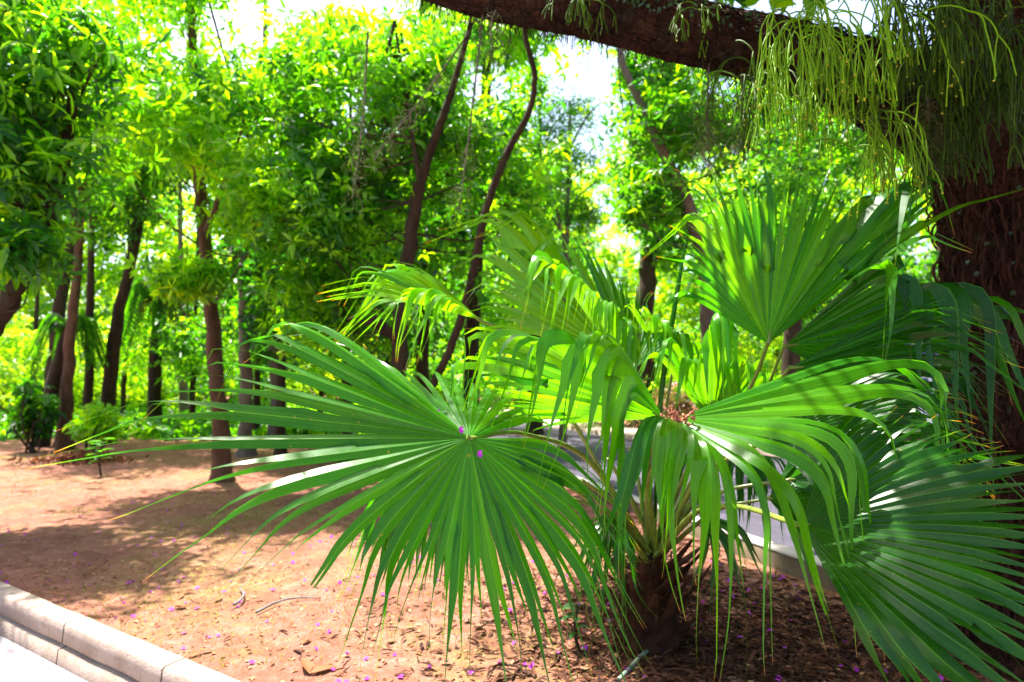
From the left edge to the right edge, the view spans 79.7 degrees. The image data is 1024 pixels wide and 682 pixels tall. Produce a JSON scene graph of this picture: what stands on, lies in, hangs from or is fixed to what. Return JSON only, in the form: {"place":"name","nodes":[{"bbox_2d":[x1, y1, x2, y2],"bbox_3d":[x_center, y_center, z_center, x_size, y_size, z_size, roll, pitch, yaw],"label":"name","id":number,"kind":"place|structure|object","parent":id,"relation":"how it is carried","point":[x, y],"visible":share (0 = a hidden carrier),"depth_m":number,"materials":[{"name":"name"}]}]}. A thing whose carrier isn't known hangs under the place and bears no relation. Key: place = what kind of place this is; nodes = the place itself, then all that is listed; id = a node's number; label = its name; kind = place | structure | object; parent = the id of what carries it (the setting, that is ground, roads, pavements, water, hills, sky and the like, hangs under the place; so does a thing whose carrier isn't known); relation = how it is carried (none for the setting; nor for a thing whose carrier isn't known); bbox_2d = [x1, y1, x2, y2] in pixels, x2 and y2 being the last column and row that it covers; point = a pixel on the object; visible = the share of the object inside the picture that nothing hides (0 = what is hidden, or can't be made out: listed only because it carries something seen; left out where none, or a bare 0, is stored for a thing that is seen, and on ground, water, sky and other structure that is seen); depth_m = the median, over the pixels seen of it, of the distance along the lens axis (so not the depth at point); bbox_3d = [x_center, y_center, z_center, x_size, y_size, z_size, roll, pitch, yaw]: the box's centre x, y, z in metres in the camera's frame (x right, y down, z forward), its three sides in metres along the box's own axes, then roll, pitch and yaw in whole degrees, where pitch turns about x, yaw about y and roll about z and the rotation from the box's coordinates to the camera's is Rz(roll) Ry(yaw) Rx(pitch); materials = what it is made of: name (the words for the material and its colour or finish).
{"place":"outdoors","nodes":[
{"label":"outdoors","id":0,"kind":"place"},
{"bbox_2d":[0,636,86,681],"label":"pavement","id":1,"kind":"structure","parent":0,"point":[18,663],"depth_m":3.35,"materials":[{"name":"white concrete"}]},
{"bbox_2d":[7,0,937,384],"label":"sky","id":2,"kind":"structure","parent":0,"point":[591,83],"materials":[{"name":"white"}]},
{"bbox_2d":[0,390,1012,681],"bbox_3d":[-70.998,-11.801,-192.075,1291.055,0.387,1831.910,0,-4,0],"label":"ground","id":3,"kind":"structure","parent":0,"point":[54,538],"depth_m":4.44,"materials":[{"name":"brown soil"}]},
{"bbox_2d":[5,374,67,452],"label":"shrub","id":4,"kind":"object","parent":3,"relation":"on","point":[26,407],"visible":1,"depth_m":12.40,"materials":[{"name":"green plant"}]},
{"bbox_2d":[0,276,100,414],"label":"bushy tree","id":5,"kind":"object","parent":3,"relation":"on","point":[12,348],"visible":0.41,"depth_m":17.91,"materials":[{"name":"green plant"}]},
{"bbox_2d":[0,323,101,413],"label":"shrub","id":6,"kind":"object","parent":3,"relation":"on","point":[75,390],"visible":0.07,"depth_m":22.52,"materials":[{"name":"green plant"}]},
{"bbox_2d":[25,312,108,446],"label":"feather palm","id":7,"kind":"object","parent":3,"relation":"on","point":[93,339],"visible":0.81,"depth_m":13.65,"materials":[{"name":"green plant"}]},
{"bbox_2d":[7,446,148,465],"bbox_3d":[-7.907,2.074,11.006,2.549,0.343,1.481,0,-4,0],"label":"leaf heap","id":8,"kind":"object","parent":3,"relation":"on","point":[71,455],"visible":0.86,"depth_m":10.80,"materials":[{"name":"brown plant"}]},
{"bbox_2d":[0,279,167,405],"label":"shrub","id":9,"kind":"object","parent":3,"relation":"on","point":[43,328],"visible":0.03,"depth_m":28.15,"materials":[{"name":"green plant"}]},
{"bbox_2d":[53,87,120,446],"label":"slender tree","id":10,"kind":"object","parent":3,"relation":"on","point":[56,434],"visible":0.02,"depth_m":13.52,"materials":[{"name":"brown plant"}]},
{"bbox_2d":[62,396,129,456],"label":"shrub","id":11,"kind":"object","parent":3,"relation":"on","point":[98,424],"visible":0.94,"depth_m":11.70,"materials":[{"name":"green plant"}]},
{"bbox_2d":[0,0,195,336],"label":"leaning tree","id":12,"kind":"object","parent":3,"relation":"on","point":[48,46],"visible":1,"depth_m":6.15,"materials":[{"name":"green plant"}]},
{"bbox_2d":[85,438,114,475],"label":"sapling","id":13,"kind":"object","parent":3,"relation":"on","point":[99,458],"visible":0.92,"depth_m":9.31,"materials":[{"name":"green plant"}]},
{"bbox_2d":[28,7,176,420],"bbox_3d":[-12.974,-3.998,17.360,8.270,13.318,4.860,-1,-4,9],"label":"tall tree","id":14,"kind":"object","parent":3,"relation":"on","point":[59,305],"depth_m":17.00,"materials":[{"name":"brown plant"}]},
{"bbox_2d":[6,331,201,412],"bbox_3d":[-15.336,1.381,23.436,6.372,3.862,4.852,1,-4,-15],"label":"shrub","id":15,"kind":"object","parent":3,"relation":"on","point":[137,390],"visible":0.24,"depth_m":23.14,"materials":[{"name":"green plant"}]},
{"bbox_2d":[41,85,179,449],"bbox_3d":[-9.674,-1.543,12.474,5.216,7.750,5.077,0,-4,0],"label":"slender tree","id":16,"kind":"object","parent":3,"relation":"on","point":[66,391],"visible":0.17,"depth_m":12.99,"materials":[{"name":"green plant"}]},
{"bbox_2d":[0,581,240,681],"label":"kerb","id":17,"kind":"structure","parent":3,"relation":"on","point":[85,648],"depth_m":3.30,"materials":[{"name":"concrete"}]},
{"bbox_2d":[62,175,179,440],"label":"slender tree","id":18,"kind":"object","parent":3,"relation":"on","point":[88,392],"visible":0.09,"depth_m":14.97,"materials":[{"name":"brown plant"}]},
{"bbox_2d":[66,220,188,415],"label":"bushy tree","id":19,"kind":"object","parent":3,"relation":"on","point":[125,371],"visible":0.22,"depth_m":20.71,"materials":[{"name":"green plant"}]},
{"bbox_2d":[84,69,191,444],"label":"slender tree","id":20,"kind":"object","parent":3,"relation":"on","point":[110,374],"visible":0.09,"depth_m":14.45,"materials":[{"name":"green plant"}]},
{"bbox_2d":[117,276,198,419],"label":"feather palm","id":21,"kind":"object","parent":3,"relation":"on","point":[138,301],"visible":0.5,"depth_m":17.45,"materials":[{"name":"green plant"}]},
{"bbox_2d":[108,228,237,420],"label":"bushy tree","id":22,"kind":"object","parent":3,"relation":"on","point":[192,350],"visible":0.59,"depth_m":17.27,"materials":[{"name":"green plant"}]},
{"bbox_2d":[27,0,334,482],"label":"broadleaf tree","id":23,"kind":"object","parent":3,"relation":"on","point":[186,148],"visible":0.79,"depth_m":8.21,"materials":[{"name":"green plant"}]},
{"bbox_2d":[96,307,269,406],"bbox_3d":[-13.903,0.931,26.994,7.586,5.115,5.921,0,-4,0],"label":"shrub","id":24,"kind":"object","parent":3,"relation":"on","point":[165,395],"visible":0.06,"depth_m":26.71,"materials":[{"name":"green plant"}]},
{"bbox_2d":[177,589,193,599],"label":"dry leaf","id":25,"kind":"object","parent":3,"relation":"on","point":[179,596],"visible":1,"depth_m":4.10,"materials":[{"name":"beige plant"}]},
{"bbox_2d":[187,648,212,656],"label":"dry leaf","id":26,"kind":"object","parent":3,"relation":"on","point":[193,653],"visible":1,"depth_m":3.21,"materials":[{"name":"beige plant"}]},
{"bbox_2d":[148,157,263,413],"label":"slender tree","id":27,"kind":"object","parent":3,"relation":"on","point":[182,385],"visible":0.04,"depth_m":22.19,"materials":[{"name":"brown plant"}]},
{"bbox_2d":[163,354,300,411],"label":"shrub","id":28,"kind":"object","parent":3,"relation":"on","point":[236,401],"visible":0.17,"depth_m":23.93,"materials":[{"name":"green plant"}]},
{"bbox_2d":[233,587,244,605],"bbox_3d":[-1.784,1.668,4.028,0.058,0.024,0.345,1,-4,-18],"label":"stick","id":29,"kind":"object","parent":3,"relation":"on","point":[238,601],"visible":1,"depth_m":3.93,"materials":[{"name":"beige wood"}]},
{"bbox_2d":[172,114,336,457],"bbox_3d":[-4.936,-1.418,12.123,4.522,7.446,4.245,0,-4,0],"label":"slender tree","id":30,"kind":"object","parent":3,"relation":"on","point":[245,428],"visible":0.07,"depth_m":11.90,"materials":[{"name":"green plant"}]},
{"bbox_2d":[141,0,369,434],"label":"tall tree","id":31,"kind":"object","parent":3,"relation":"on","point":[273,377],"depth_m":14.98,"materials":[{"name":"green plant"}]},
{"bbox_2d":[191,274,332,435],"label":"bushy tree","id":32,"kind":"object","parent":3,"relation":"on","point":[256,357],"visible":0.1,"depth_m":15.51,"materials":[{"name":"green plant"}]},
{"bbox_2d":[188,306,342,405],"bbox_3d":[-11.249,0.493,27.329,6.769,6.221,6.865,-2,-5,29],"label":"shrub","id":33,"kind":"object","parent":3,"relation":"on","point":[301,388],"visible":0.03,"depth_m":26.91,"materials":[{"name":"green plant"}]},
{"bbox_2d":[255,597,318,613],"bbox_3d":[-1.433,1.659,3.892,0.400,0.024,0.090,3,-5,-40],"label":"stick","id":34,"kind":"object","parent":3,"relation":"on","point":[266,606],"visible":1,"depth_m":3.89,"materials":[{"name":"beige wood"}]},
{"bbox_2d":[198,139,397,455],"bbox_3d":[-4.645,-0.785,12.851,3.534,6.278,6.652,2,-5,-30],"label":"slender tree","id":35,"kind":"object","parent":3,"relation":"on","point":[254,313],"visible":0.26,"depth_m":10.92,"materials":[{"name":"green plant"}]},
{"bbox_2d":[234,339,376,411],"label":"bushy tree","id":36,"kind":"object","parent":3,"relation":"on","point":[322,372],"visible":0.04,"depth_m":17.00,"materials":[{"name":"green plant"}]},
{"bbox_2d":[301,658,334,673],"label":"dry leaf","id":37,"kind":"object","parent":3,"relation":"on","point":[307,665],"visible":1,"depth_m":3.01,"materials":[{"name":"beige plant"}]},
{"bbox_2d":[156,88,492,462],"bbox_3d":[-2.952,-1.325,10.836,4.942,7.090,5.242,-1,-4,19],"label":"slender tree","id":38,"kind":"object","parent":3,"relation":"on","point":[420,241],"visible":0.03,"depth_m":10.56,"materials":[{"name":"green plant"}]},
{"bbox_2d":[297,346,415,400],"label":"shrub","id":39,"kind":"object","parent":3,"relation":"on","point":[312,392],"visible":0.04,"depth_m":30.11,"materials":[{"name":"green plant"}]},
{"bbox_2d":[183,0,596,393],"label":"forked tree","id":40,"kind":"object","parent":3,"relation":"on","point":[312,56],"visible":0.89,"depth_m":8.08,"materials":[{"name":"green plant"}]},
{"bbox_2d":[315,256,483,383],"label":"bushy tree","id":41,"kind":"object","parent":3,"relation":"on","point":[410,335],"visible":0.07,"depth_m":14.57,"materials":[{"name":"green plant"}]},
{"bbox_2d":[371,339,527,411],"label":"shrub","id":42,"kind":"object","parent":3,"relation":"on","point":[484,380],"visible":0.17,"depth_m":22.48,"materials":[{"name":"green plant"}]},
{"bbox_2d":[0,397,920,440],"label":"undergrowth","id":43,"kind":"object","parent":3,"relation":"on","point":[161,428],"visible":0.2,"depth_m":15.98,"materials":[{"name":"green plant"}]},
{"bbox_2d":[0,84,935,407],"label":"woods","id":44,"kind":"object","parent":3,"relation":"on","point":[108,282],"visible":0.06,"depth_m":35.47,"materials":[{"name":"green plant"}]},
{"bbox_2d":[346,76,599,387],"bbox_3d":[-1.376,-1.507,12.865,6.471,7.769,5.292,0,-4,0],"label":"tall tree","id":45,"kind":"object","parent":3,"relation":"on","point":[422,367],"visible":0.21,"depth_m":12.48,"materials":[{"name":"green plant"}]},
{"bbox_2d":[391,220,554,377],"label":"bushy tree","id":46,"kind":"object","parent":3,"relation":"on","point":[495,298],"visible":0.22,"depth_m":17.54,"materials":[{"name":"green plant"}]},
{"bbox_2d":[352,0,614,407],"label":"tall tree","id":47,"kind":"object","parent":3,"relation":"on","point":[518,55],"visible":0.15,"depth_m":14.01,"materials":[{"name":"green plant"}]},
{"bbox_2d":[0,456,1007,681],"bbox_3d":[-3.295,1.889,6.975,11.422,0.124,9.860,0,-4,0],"label":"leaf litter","id":48,"kind":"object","parent":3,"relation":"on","point":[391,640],"visible":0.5,"depth_m":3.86,"materials":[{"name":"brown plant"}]},
{"bbox_2d":[27,156,1023,681],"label":"fan palm","id":49,"kind":"object","parent":3,"relation":"on","point":[881,518],"visible":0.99,"depth_m":1.91,"materials":[{"name":"green plant"}]},
{"bbox_2d":[477,450,482,457],"bbox_3d":[-0.089,0.317,1.722,0.016,0.021,0.008,0,-4,0],"label":"fallen petal","id":50,"kind":"object","parent":49,"relation":"on","point":[479,453],"visible":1,"depth_m":1.72,"materials":[{"name":"purple plant"}]},
{"bbox_2d":[660,407,695,425],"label":"dried blossoms","id":51,"kind":"object","parent":49,"relation":"on","point":[675,415],"visible":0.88,"depth_m":1.93,"materials":[{"name":"pink plant"}]},
{"bbox_2d":[463,97,599,434],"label":"tall tree","id":52,"kind":"object","parent":3,"relation":"on","point":[533,426],"visible":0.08,"depth_m":15.80,"materials":[{"name":"green plant"}]},
{"bbox_2d":[497,75,616,448],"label":"young tree","id":53,"kind":"object","parent":3,"relation":"on","point":[588,216],"visible":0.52,"depth_m":13.18,"materials":[{"name":"green plant"}]},
{"bbox_2d":[485,165,632,311],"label":"bushy tree","id":54,"kind":"object","parent":3,"relation":"on","point":[576,273],"visible":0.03,"depth_m":20.80,"materials":[{"name":"green plant"}]},
{"bbox_2d":[560,603,591,649],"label":"sapling","id":55,"kind":"object","parent":3,"relation":"on","point":[569,615],"visible":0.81,"depth_m":3.26,"materials":[{"name":"green plant"}]},
{"bbox_2d":[224,553,1023,681],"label":"leaf litter","id":56,"kind":"object","parent":3,"relation":"on","point":[739,650],"visible":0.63,"depth_m":3.25,"materials":[{"name":"brown plant"}]},
{"bbox_2d":[567,361,690,427],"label":"shrub","id":57,"kind":"object","parent":3,"relation":"on","point":[649,390],"visible":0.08,"depth_m":17.05,"materials":[{"name":"green plant"}]},
{"bbox_2d":[623,249,680,389],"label":"bushy tree","id":58,"kind":"object","parent":3,"relation":"on","point":[660,318],"visible":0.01,"depth_m":24.21,"materials":[{"name":"green plant"}]},
{"bbox_2d":[584,132,724,427],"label":"park tree","id":59,"kind":"object","parent":3,"relation":"on","point":[648,266],"visible":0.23,"depth_m":16.92,"materials":[{"name":"green plant"}]},
{"bbox_2d":[617,623,693,681],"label":"stick","id":60,"kind":"object","parent":3,"relation":"on","point":[627,670],"visible":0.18,"depth_m":3.00,"materials":[{"name":"grey wood"}]},
{"bbox_2d":[633,381,753,435],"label":"orange bush","id":61,"kind":"object","parent":3,"relation":"on","point":[685,405],"visible":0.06,"depth_m":13.84,"materials":[{"name":"green plant"}]},
{"bbox_2d":[366,0,1023,681],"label":"host tree","id":62,"kind":"object","parent":3,"relation":"on","point":[648,34],"visible":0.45,"depth_m":3.17,"materials":[{"name":"brown plant"}]},
{"bbox_2d":[335,31,386,213],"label":"hanging moss","id":63,"kind":"object","parent":62,"relation":"hanging from","point":[355,174],"visible":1,"depth_m":3.60,"materials":[{"name":"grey plant"}]},
{"bbox_2d":[361,31,477,177],"bbox_3d":[-0.554,-1.408,3.646,0.736,0.854,0.270,0,-4,0],"label":"hanging moss","id":64,"kind":"object","parent":62,"relation":"hanging from","point":[436,78],"visible":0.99,"depth_m":3.65,"materials":[{"name":"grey plant"}]},
{"bbox_2d":[440,15,496,229],"bbox_3d":[-0.241,-1.228,3.392,0.314,1.219,0.228,0,-4,0],"label":"hanging moss","id":65,"kind":"object","parent":62,"relation":"hanging from","point":[471,110],"visible":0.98,"depth_m":3.39,"materials":[{"name":"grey plant"}]},
{"bbox_2d":[469,10,513,78],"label":"hanging moss","id":66,"kind":"object","parent":62,"relation":"hanging from","point":[493,41],"visible":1,"depth_m":3.31,"materials":[{"name":"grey plant"}]},
{"bbox_2d":[542,0,616,45],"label":"hanging cactus","id":67,"kind":"object","parent":62,"relation":"hanging from","point":[580,4],"visible":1,"depth_m":3.01,"materials":[{"name":"green plant"}]},
{"bbox_2d":[669,1,721,59],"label":"hanging cactus","id":68,"kind":"object","parent":62,"relation":"hanging from","point":[704,24],"visible":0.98,"depth_m":2.97,"materials":[{"name":"green plant"}]},
{"bbox_2d":[676,52,740,193],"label":"hanging moss","id":69,"kind":"object","parent":62,"relation":"hanging from","point":[707,135],"visible":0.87,"depth_m":3.17,"materials":[{"name":"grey plant"}]},
{"bbox_2d":[713,65,764,179],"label":"hanging moss","id":70,"kind":"object","parent":62,"relation":"hanging from","point":[736,111],"visible":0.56,"depth_m":3.19,"materials":[{"name":"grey plant"}]},
{"bbox_2d":[702,39,819,158],"bbox_3d":[1.219,-1.163,2.950,0.619,0.513,0.414,3,-5,-34],"label":"hanging cactus","id":71,"kind":"object","parent":62,"relation":"hanging from","point":[748,115],"visible":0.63,"depth_m":2.91,"materials":[{"name":"green plant"}]},
{"bbox_2d":[600,0,1023,529],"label":"creeping ivy","id":72,"kind":"object","parent":62,"relation":"attached to","point":[1012,292],"visible":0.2,"depth_m":3.10,"materials":[{"name":"green plant"}]},
{"bbox_2d":[789,0,889,164],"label":"hanging cactus","id":73,"kind":"object","parent":62,"relation":"hanging from","point":[817,60],"visible":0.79,"depth_m":2.46,"materials":[{"name":"green plant"}]},
{"bbox_2d":[840,98,905,169],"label":"hanging moss","id":74,"kind":"object","parent":62,"relation":"hanging from","point":[884,132],"visible":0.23,"depth_m":2.96,"materials":[{"name":"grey plant"}]},
{"bbox_2d":[812,84,943,219],"bbox_3d":[1.480,-0.805,2.478,0.310,0.596,0.371,2,-4,-22],"label":"hanging cactus","id":75,"kind":"object","parent":62,"relation":"hanging from","point":[875,147],"visible":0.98,"depth_m":2.44,"materials":[{"name":"green plant"}]},
{"bbox_2d":[744,0,1016,154],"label":"hanging cactus","id":76,"kind":"object","parent":62,"relation":"hanging from","point":[782,80],"visible":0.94,"depth_m":2.40,"materials":[{"name":"green plant"}]},
{"bbox_2d":[807,0,1023,123],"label":"hanging cactus","id":77,"kind":"object","parent":62,"relation":"hanging from","point":[967,75],"visible":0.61,"depth_m":2.53,"materials":[{"name":"green plant"}]},
{"bbox_2d":[833,0,999,130],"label":"hanging cactus","id":78,"kind":"object","parent":62,"relation":"hanging from","point":[945,18],"visible":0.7,"depth_m":2.40,"materials":[{"name":"green plant"}]},
{"bbox_2d":[896,85,965,188],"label":"hanging moss","id":79,"kind":"object","parent":62,"relation":"hanging from","point":[928,112],"visible":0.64,"depth_m":2.65,"materials":[{"name":"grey plant"}]},
{"bbox_2d":[868,54,1023,205],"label":"hanging cactus","id":80,"kind":"object","parent":62,"relation":"hanging from","point":[966,150],"visible":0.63,"depth_m":2.63,"materials":[{"name":"green plant"}]},
{"bbox_2d":[896,11,1023,170],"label":"hanging cactus","id":81,"kind":"object","parent":62,"relation":"hanging from","point":[1012,98],"visible":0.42,"depth_m":2.57,"materials":[{"name":"green plant"}]},
{"bbox_2d":[683,259,714,304],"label":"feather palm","id":82,"kind":"object","parent":3,"relation":"on","point":[689,284],"visible":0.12,"depth_m":20.60,"materials":[{"name":"green plant"}]},
{"bbox_2d":[564,476,837,592],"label":"road kerb","id":83,"kind":"structure","parent":3,"relation":"on","point":[784,559],"depth_m":4.65,"materials":[{"name":"grey concrete"}]},
{"bbox_2d":[580,45,846,458],"bbox_3d":[3.295,-1.522,9.548,4.506,7.464,3.350,0,-4,0],"label":"slanting tree","id":84,"kind":"object","parent":3,"relation":"on","point":[658,112],"visible":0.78,"depth_m":9.26,"materials":[{"name":"green plant"}]},
{"bbox_2d":[661,165,770,363],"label":"bushy tree","id":85,"kind":"object","parent":3,"relation":"on","point":[688,329],"visible":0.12,"depth_m":19.68,"materials":[{"name":"green plant"}]},
{"bbox_2d":[653,323,783,409],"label":"shrub","id":86,"kind":"object","parent":3,"relation":"on","point":[755,356],"visible":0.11,"depth_m":16.44,"materials":[{"name":"green plant"}]},
{"bbox_2d":[671,183,850,370],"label":"bushy tree","id":87,"kind":"object","parent":3,"relation":"on","point":[815,311],"visible":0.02,"depth_m":16.59,"materials":[{"name":"green plant"}]},
{"bbox_2d":[700,13,930,375],"bbox_3d":[6.559,-2.893,13.176,5.693,10.569,5.336,0,-4,0],"label":"tall tree","id":88,"kind":"object","parent":3,"relation":"on","point":[789,357],"visible":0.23,"depth_m":12.86,"materials":[{"name":"green plant"}]},
{"bbox_2d":[741,318,906,440],"bbox_3d":[9.358,1.041,17.524,6.679,3.934,4.799,2,-4,-22],"label":"shrub","id":89,"kind":"object","parent":3,"relation":"on","point":[760,348],"visible":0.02,"depth_m":16.80,"materials":[{"name":"green plant"}]},
{"bbox_2d":[814,172,928,316],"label":"bushy tree","id":90,"kind":"object","parent":3,"relation":"on","point":[906,256],"depth_m":18.10,"materials":[{"name":"green plant"}]},
{"bbox_2d":[869,228,942,441],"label":"tall tree","id":91,"kind":"object","parent":3,"relation":"on","point":[930,264],"visible":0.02,"depth_m":13.85,"materials":[{"name":"green plant"}]},
{"bbox_2d":[489,407,777,456],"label":"footpath","id":92,"kind":"structure","parent":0,"point":[629,433],"depth_m":16.42,"materials":[{"name":"concrete"}]},
{"bbox_2d":[909,377,945,422],"bbox_3d":[7.890,1.359,12.335,4.220,1.420,1.830,0,-4,0],"label":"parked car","id":93,"kind":"object","parent":92,"relation":"on","point":[927,379],"visible":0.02,"depth_m":11.58,"materials":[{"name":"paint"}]},
{"bbox_2d":[489,416,816,555],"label":"road","id":94,"kind":"structure","parent":0,"point":[755,526],"depth_m":8.97,"materials":[{"name":"grey asphalt"}]}
]}

